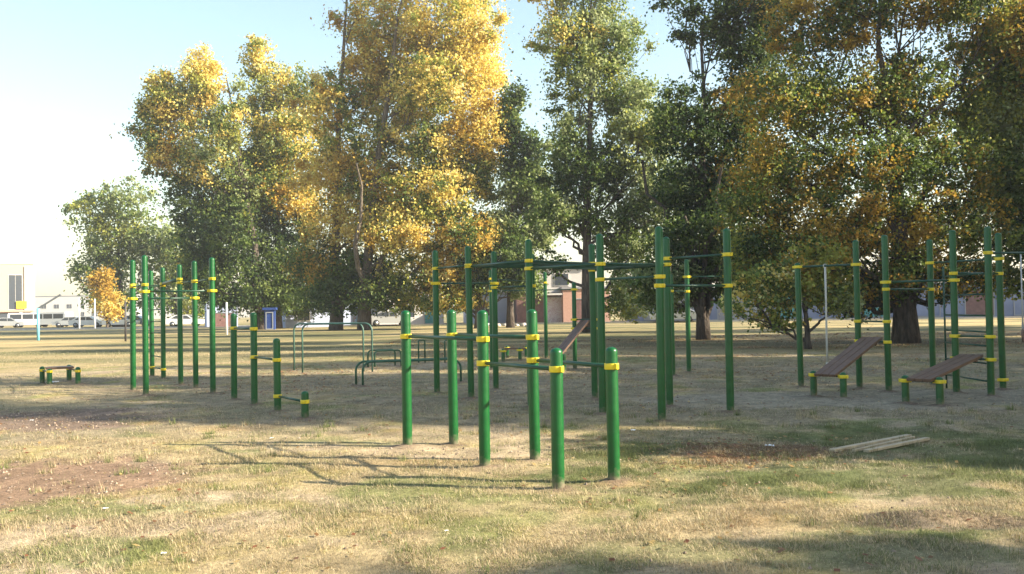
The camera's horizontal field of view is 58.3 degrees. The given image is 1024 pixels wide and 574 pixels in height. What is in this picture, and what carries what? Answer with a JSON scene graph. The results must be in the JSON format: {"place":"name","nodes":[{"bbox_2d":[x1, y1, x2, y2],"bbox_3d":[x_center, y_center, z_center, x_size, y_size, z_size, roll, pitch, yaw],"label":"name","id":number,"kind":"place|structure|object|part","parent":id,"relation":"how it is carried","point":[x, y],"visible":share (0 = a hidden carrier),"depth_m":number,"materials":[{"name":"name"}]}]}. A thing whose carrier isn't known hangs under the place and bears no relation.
{"place":"outdoors","nodes":[
{"label":"outdoors","id":0,"kind":"place"},
{"bbox_2d":[0,309,1023,573],"bbox_3d":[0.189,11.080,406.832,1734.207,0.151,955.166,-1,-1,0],"label":"ground","id":1,"kind":"structure","parent":0,"point":[112,341],"depth_m":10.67,"materials":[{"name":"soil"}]},
{"bbox_2d":[0,318,24,327],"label":"parked car","id":2,"kind":"object","parent":1,"relation":"on","point":[8,322],"visible":0.96,"depth_m":131.54,"materials":[{"name":"silver metal"}]},
{"bbox_2d":[0,262,34,317],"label":"office building","id":3,"kind":"structure","parent":1,"relation":"on","point":[17,287],"depth_m":187.66,"materials":[{"name":"white paint"}]},
{"bbox_2d":[8,275,21,309],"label":"window","id":4,"kind":"structure","parent":3,"relation":"in","point":[14,281],"depth_m":187.42,"materials":[{"name":"grey glass"}]},
{"bbox_2d":[8,313,44,327],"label":"parked van","id":5,"kind":"object","parent":1,"relation":"on","point":[29,318],"visible":0.44,"depth_m":132.05,"materials":[{"name":"white metal"}]},
{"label":"window","id":6,"kind":"part","parent":5,"relation":"part of","materials":[{"name":"grey glass"}]},
{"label":"window","id":7,"kind":"part","parent":5,"relation":"part of","materials":[{"name":"grey glass"}]},
{"bbox_2d":[37,294,60,340],"bbox_3d":[-29.596,2.024,58.639,1.572,3.158,0.174,-1,-1,0],"label":"blue post","id":8,"kind":"object","parent":1,"relation":"on","point":[38,321],"visible":0.86,"depth_m":58.60,"materials":[{"name":"metal"}]},
{"bbox_2d":[36,312,72,326],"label":"parked van","id":9,"kind":"object","parent":1,"relation":"on","point":[47,319],"visible":0.35,"depth_m":132.10,"materials":[{"name":"white metal"}]},
{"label":"window","id":10,"kind":"part","parent":9,"relation":"part of","materials":[{"name":"grey glass"}]},
{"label":"window","id":11,"kind":"part","parent":9,"relation":"part of","materials":[{"name":"grey glass"}]},
{"bbox_2d":[39,365,80,383],"bbox_3d":[-10.138,2.016,20.525,0.714,0.480,1.419,0,-2,-34],"label":"sit up bench","id":12,"kind":"object","parent":1,"relation":"on","point":[49,370],"visible":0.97,"depth_m":20.39,"materials":[{"name":"green paint"}]},
{"bbox_2d":[51,316,83,326],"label":"parked car","id":13,"kind":"object","parent":1,"relation":"on","point":[62,322],"visible":0.52,"depth_m":126.54,"materials":[{"name":"silver metal"}]},
{"bbox_2d":[78,298,79,328],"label":"lamp pole","id":14,"kind":"object","parent":1,"relation":"on","point":[78,313],"visible":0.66,"depth_m":104.57,"materials":[{"name":"white metal"}]},
{"bbox_2d":[68,316,101,327],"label":"parked car","id":15,"kind":"object","parent":1,"relation":"on","point":[86,320],"visible":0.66,"depth_m":120.64,"materials":[{"name":"white metal"}]},
{"bbox_2d":[35,295,140,319],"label":"apartment building","id":16,"kind":"structure","parent":1,"relation":"on","point":[64,303],"depth_m":344.44,"materials":[{"name":"white concrete"}]},
{"bbox_2d":[94,299,95,327],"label":"lamp pole","id":17,"kind":"object","parent":1,"relation":"on","point":[94,313],"visible":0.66,"depth_m":102.53,"materials":[{"name":"white metal"}]},
{"bbox_2d":[79,264,128,326],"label":"young tree","id":18,"kind":"object","parent":1,"relation":"on","point":[113,312],"visible":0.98,"depth_m":106.67,"materials":[{"name":"yellow plant"}]},
{"bbox_2d":[54,169,179,326],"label":"poplar tree","id":19,"kind":"object","parent":1,"relation":"on","point":[126,237],"visible":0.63,"depth_m":118.67,"materials":[{"name":"green plant"}]},
{"bbox_2d":[102,316,139,326],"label":"parked car","id":20,"kind":"object","parent":1,"relation":"on","point":[119,322],"visible":0.57,"depth_m":118.81,"materials":[{"name":"white metal"}]},
{"bbox_2d":[124,301,126,340],"bbox_3d":[-22.541,2.087,53.485,0.116,2.550,0.116,-1,-1,0],"label":"thin pole","id":21,"kind":"object","parent":1,"relation":"on","point":[125,328],"visible":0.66,"depth_m":53.46,"materials":[{"name":"brown"}]},
{"bbox_2d":[128,316,148,325],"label":"parked car","id":22,"kind":"object","parent":1,"relation":"on","point":[139,317],"visible":0.12,"depth_m":120.50,"materials":[{"name":"grey metal"}]},
{"bbox_2d":[138,206,204,319],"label":"poplar tree","id":23,"kind":"object","parent":1,"relation":"on","point":[161,241],"visible":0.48,"depth_m":117.56,"materials":[{"name":"green plant"}]},
{"bbox_2d":[128,255,216,394],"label":"monkey bars","id":24,"kind":"object","parent":1,"relation":"on","point":[145,291],"visible":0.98,"depth_m":18.46,"materials":[{"name":"green paint"}]},
{"bbox_2d":[165,315,204,325],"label":"parked car","id":25,"kind":"object","parent":1,"relation":"on","point":[172,320],"visible":0.62,"depth_m":112.13,"materials":[{"name":"white metal"}]},
{"bbox_2d":[141,289,249,318],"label":"apartment building","id":26,"kind":"structure","parent":1,"relation":"on","point":[158,316],"depth_m":328.93,"materials":[{"name":"white concrete"}]},
{"bbox_2d":[109,41,283,328],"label":"poplar tree","id":27,"kind":"object","parent":1,"relation":"on","point":[224,211],"visible":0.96,"depth_m":84.04,"materials":[{"name":"green plant"}]},
{"bbox_2d":[205,301,237,326],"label":"storage building","id":28,"kind":"structure","parent":1,"relation":"on","point":[218,322],"depth_m":98.26,"materials":[{"name":"grey metal"}]},
{"bbox_2d":[226,302,227,334],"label":"lamp pole","id":29,"kind":"object","parent":1,"relation":"on","point":[226,318],"visible":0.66,"depth_m":65.03,"materials":[{"name":"white metal"}]},
{"bbox_2d":[230,312,309,417],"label":"push up bars","id":30,"kind":"object","parent":1,"relation":"on","point":[304,400],"visible":0.98,"depth_m":14.98,"materials":[{"name":"green paint"}]},
{"bbox_2d":[262,307,277,329],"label":"blue kiosk","id":31,"kind":"object","parent":1,"relation":"on","point":[269,318],"visible":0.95,"depth_m":82.10,"materials":[{"name":"paint"}]},
{"bbox_2d":[265,312,272,329],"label":"door","id":32,"kind":"structure","parent":31,"relation":"in","point":[269,315],"depth_m":82.10,"materials":[{"name":"grey metal"}]},
{"bbox_2d":[223,32,351,328],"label":"poplar tree","id":33,"kind":"object","parent":1,"relation":"on","point":[283,129],"visible":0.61,"depth_m":86.56,"materials":[{"name":"green plant"}]},
{"bbox_2d":[0,320,624,329],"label":"kerb","id":34,"kind":"structure","parent":1,"relation":"on","point":[172,326],"depth_m":106.50,"materials":[{"name":"concrete"}]},
{"bbox_2d":[282,307,357,327],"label":"storage building","id":35,"kind":"structure","parent":1,"relation":"on","point":[289,322],"depth_m":91.38,"materials":[{"name":"white"}]},
{"bbox_2d":[296,312,309,320],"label":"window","id":36,"kind":"structure","parent":35,"relation":"in","point":[308,316],"depth_m":91.07,"materials":[{"name":"grey glass"}]},
{"bbox_2d":[293,322,372,372],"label":"tube parallel bars","id":37,"kind":"object","parent":1,"relation":"on","point":[345,323],"visible":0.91,"depth_m":22.77,"materials":[{"name":"green metal"}]},
{"bbox_2d":[275,0,446,329],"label":"poplar tree","id":38,"kind":"object","parent":1,"relation":"on","point":[332,276],"visible":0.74,"depth_m":74.55,"materials":[{"name":"green plant"}]},
{"bbox_2d":[367,349,400,366],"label":"tube parallel bars","id":39,"kind":"object","parent":1,"relation":"on","point":[380,350],"visible":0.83,"depth_m":24.32,"materials":[{"name":"green metal"}]},
{"bbox_2d":[371,312,411,325],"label":"parked car","id":40,"kind":"object","parent":1,"relation":"on","point":[378,320],"visible":0.56,"depth_m":89.44,"materials":[{"name":"silver metal"}]},
{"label":"window","id":41,"kind":"part","parent":40,"relation":"part of","materials":[{"name":"grey glass"}]},
{"bbox_2d":[371,294,443,324],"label":"shop building","id":42,"kind":"structure","parent":1,"relation":"on","point":[421,319],"depth_m":94.20,"materials":[{"name":"white concrete"}]},
{"bbox_2d":[398,305,414,317],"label":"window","id":43,"kind":"structure","parent":42,"relation":"in","point":[413,313],"depth_m":93.99,"materials":[{"name":"white glass"}]},
{"bbox_2d":[424,312,432,323],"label":"door","id":44,"kind":"structure","parent":42,"relation":"in","point":[426,321],"depth_m":94.38,"materials":[{"name":"teal metal"}]},
{"bbox_2d":[355,357,461,384],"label":"tube parallel bars","id":45,"kind":"object","parent":1,"relation":"on","point":[399,360],"visible":0.66,"depth_m":18.72,"materials":[{"name":"green metal"}]},
{"bbox_2d":[339,0,515,329],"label":"poplar tree","id":46,"kind":"object","parent":1,"relation":"on","point":[445,81],"visible":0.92,"depth_m":72.62,"materials":[{"name":"yellow plant"}]},
{"bbox_2d":[418,339,446,362],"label":"tube parallel bars","id":47,"kind":"object","parent":1,"relation":"on","point":[425,349],"visible":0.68,"depth_m":26.09,"materials":[{"name":"green metal"}]},
{"bbox_2d":[408,207,549,328],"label":"bushy tree","id":48,"kind":"object","parent":1,"relation":"on","point":[503,248],"visible":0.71,"depth_m":71.08,"materials":[{"name":"green plant"}]},
{"bbox_2d":[463,292,513,323],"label":"shop building","id":49,"kind":"structure","parent":1,"relation":"on","point":[502,308],"depth_m":93.28,"materials":[{"name":"grey concrete"}]},
{"bbox_2d":[400,309,619,488],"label":"parallel bars","id":50,"kind":"object","parent":1,"relation":"on","point":[556,361],"visible":0.97,"depth_m":8.80,"materials":[{"name":"green paint"}]},
{"bbox_2d":[0,371,1021,573],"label":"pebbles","id":51,"kind":"object","parent":1,"relation":"on","point":[511,451],"visible":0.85,"depth_m":9.87,"materials":[{"name":"stone"}]},
{"bbox_2d":[0,316,1023,330],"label":"kerb","id":52,"kind":"structure","parent":1,"relation":"on","point":[504,323],"depth_m":86.90,"materials":[{"name":"concrete"}]},
{"bbox_2d":[0,331,1023,573],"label":"fallen leaves","id":53,"kind":"object","parent":1,"relation":"on","point":[659,509],"visible":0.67,"depth_m":14.57,"materials":[{"name":"plant"}]},
{"bbox_2d":[500,346,526,361],"bbox_3d":[0.096,2.008,27.202,0.778,0.460,2.210,-1,-1,3],"label":"sit up bench","id":54,"kind":"object","parent":1,"relation":"on","point":[504,351],"visible":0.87,"depth_m":26.85,"materials":[{"name":"green paint"}]},
{"bbox_2d":[479,70,557,327],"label":"poplar tree","id":55,"kind":"object","parent":1,"relation":"on","point":[515,194],"visible":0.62,"depth_m":72.75,"materials":[{"name":"green plant"}]},
{"bbox_2d":[514,269,581,322],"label":"brick house","id":56,"kind":"structure","parent":1,"relation":"on","point":[554,306],"depth_m":90.24,"materials":[{"name":"red brick"}]},
{"bbox_2d":[547,297,561,321],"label":"door","id":57,"kind":"structure","parent":56,"relation":"in","point":[554,304],"depth_m":90.23,"materials":[{"name":"grey metal"}]},
{"bbox_2d":[554,273,568,285],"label":"window","id":58,"kind":"structure","parent":56,"relation":"in","point":[560,280],"depth_m":90.48,"materials":[{"name":"glass"}]},
{"bbox_2d":[431,226,733,419],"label":"monkey bars","id":59,"kind":"object","parent":1,"relation":"on","point":[530,265],"visible":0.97,"depth_m":13.72,"materials":[{"name":"green paint"}]},
{"bbox_2d":[559,286,610,321],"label":"garage","id":60,"kind":"structure","parent":1,"relation":"on","point":[566,297],"depth_m":89.14,"materials":[{"name":"orange brick"}]},
{"bbox_2d":[509,0,697,332],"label":"poplar tree","id":61,"kind":"object","parent":1,"relation":"on","point":[585,44],"visible":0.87,"depth_m":55.06,"materials":[{"name":"green plant"}]},
{"bbox_2d":[488,259,723,374],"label":"pull up bars","id":62,"kind":"object","parent":1,"relation":"on","point":[575,332],"visible":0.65,"depth_m":22.44,"materials":[{"name":"green paint"}]},
{"bbox_2d":[649,307,695,321],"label":"parked car","id":63,"kind":"object","parent":1,"relation":"on","point":[678,316],"visible":0.17,"depth_m":82.41,"materials":[{"name":"silver metal"}]},
{"bbox_2d":[621,0,811,339],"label":"bushy tree","id":64,"kind":"object","parent":1,"relation":"on","point":[705,175],"visible":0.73,"depth_m":40.25,"materials":[{"name":"green plant"}]},
{"bbox_2d":[674,290,768,320],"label":"garage","id":65,"kind":"structure","parent":1,"relation":"on","point":[715,313],"depth_m":87.51,"materials":[{"name":"grey metal"}]},
{"bbox_2d":[708,228,866,348],"bbox_3d":[9.141,0.157,30.539,5.228,4.171,3.072,-1,-1,18],"label":"young tree","id":66,"kind":"object","parent":1,"relation":"on","point":[771,294],"visible":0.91,"depth_m":30.23,"materials":[{"name":"green plant"}]},
{"bbox_2d":[627,282,1023,320],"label":"garage row","id":67,"kind":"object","parent":1,"relation":"on","point":[972,305],"visible":0.2,"depth_m":83.25,"materials":[{"name":"brown brick"}]},
{"bbox_2d":[705,0,1023,343],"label":"maple tree","id":68,"kind":"object","parent":1,"relation":"on","point":[897,158],"visible":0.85,"depth_m":33.71,"materials":[{"name":"green plant"}]},
{"bbox_2d":[829,434,911,451],"bbox_3d":[3.865,1.669,9.838,1.538,0.028,0.070,0,-2,-38],"label":"loose plank","id":69,"kind":"object","parent":1,"relation":"on","point":[862,444],"visible":0.9,"depth_m":9.76,"materials":[{"name":"beige wood"}]},
{"bbox_2d":[852,436,914,451],"bbox_3d":[3.970,1.669,9.763,1.308,0.028,0.030,0,-2,-41],"label":"loose plank","id":70,"kind":"object","parent":1,"relation":"on","point":[882,444],"visible":0.9,"depth_m":9.73,"materials":[{"name":"beige wood"}]},
{"bbox_2d":[863,437,929,452],"bbox_3d":[4.068,1.661,9.665,1.251,0.028,0.060,0,-2,-39],"label":"loose plank","id":71,"kind":"object","parent":1,"relation":"on","point":[893,445],"visible":1,"depth_m":9.60,"materials":[{"name":"beige wood"}]},
{"bbox_2d":[792,226,1023,404],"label":"workout station","id":72,"kind":"object","parent":1,"relation":"on","point":[860,346],"visible":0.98,"depth_m":15.43,"materials":[{"name":"green paint"}]},
{"bbox_2d":[823,264,828,363],"bbox_3d":[5.717,0.515,16.682,0.058,1.878,0.058,0,-2,-45],"label":"climbing rope","id":73,"kind":"object","parent":72,"relation":"hanging from","point":[825,284],"visible":0.83,"depth_m":16.68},
{"bbox_2d":[1020,254,1023,342],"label":"gymnastic ring","id":74,"kind":"object","parent":72,"relation":"hanging from","point":[1022,334],"visible":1,"depth_m":14.66,"materials":[{"name":"grey"}]},
{"bbox_2d":[941,0,1023,301],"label":"poplar tree","id":75,"kind":"object","parent":1,"relation":"on","point":[1006,121],"visible":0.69,"depth_m":34.84,"materials":[{"name":"green plant"}]},
{"bbox_2d":[0,0,1023,308],"label":"sky","id":76,"kind":"structure","parent":0,"point":[70,73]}
]}

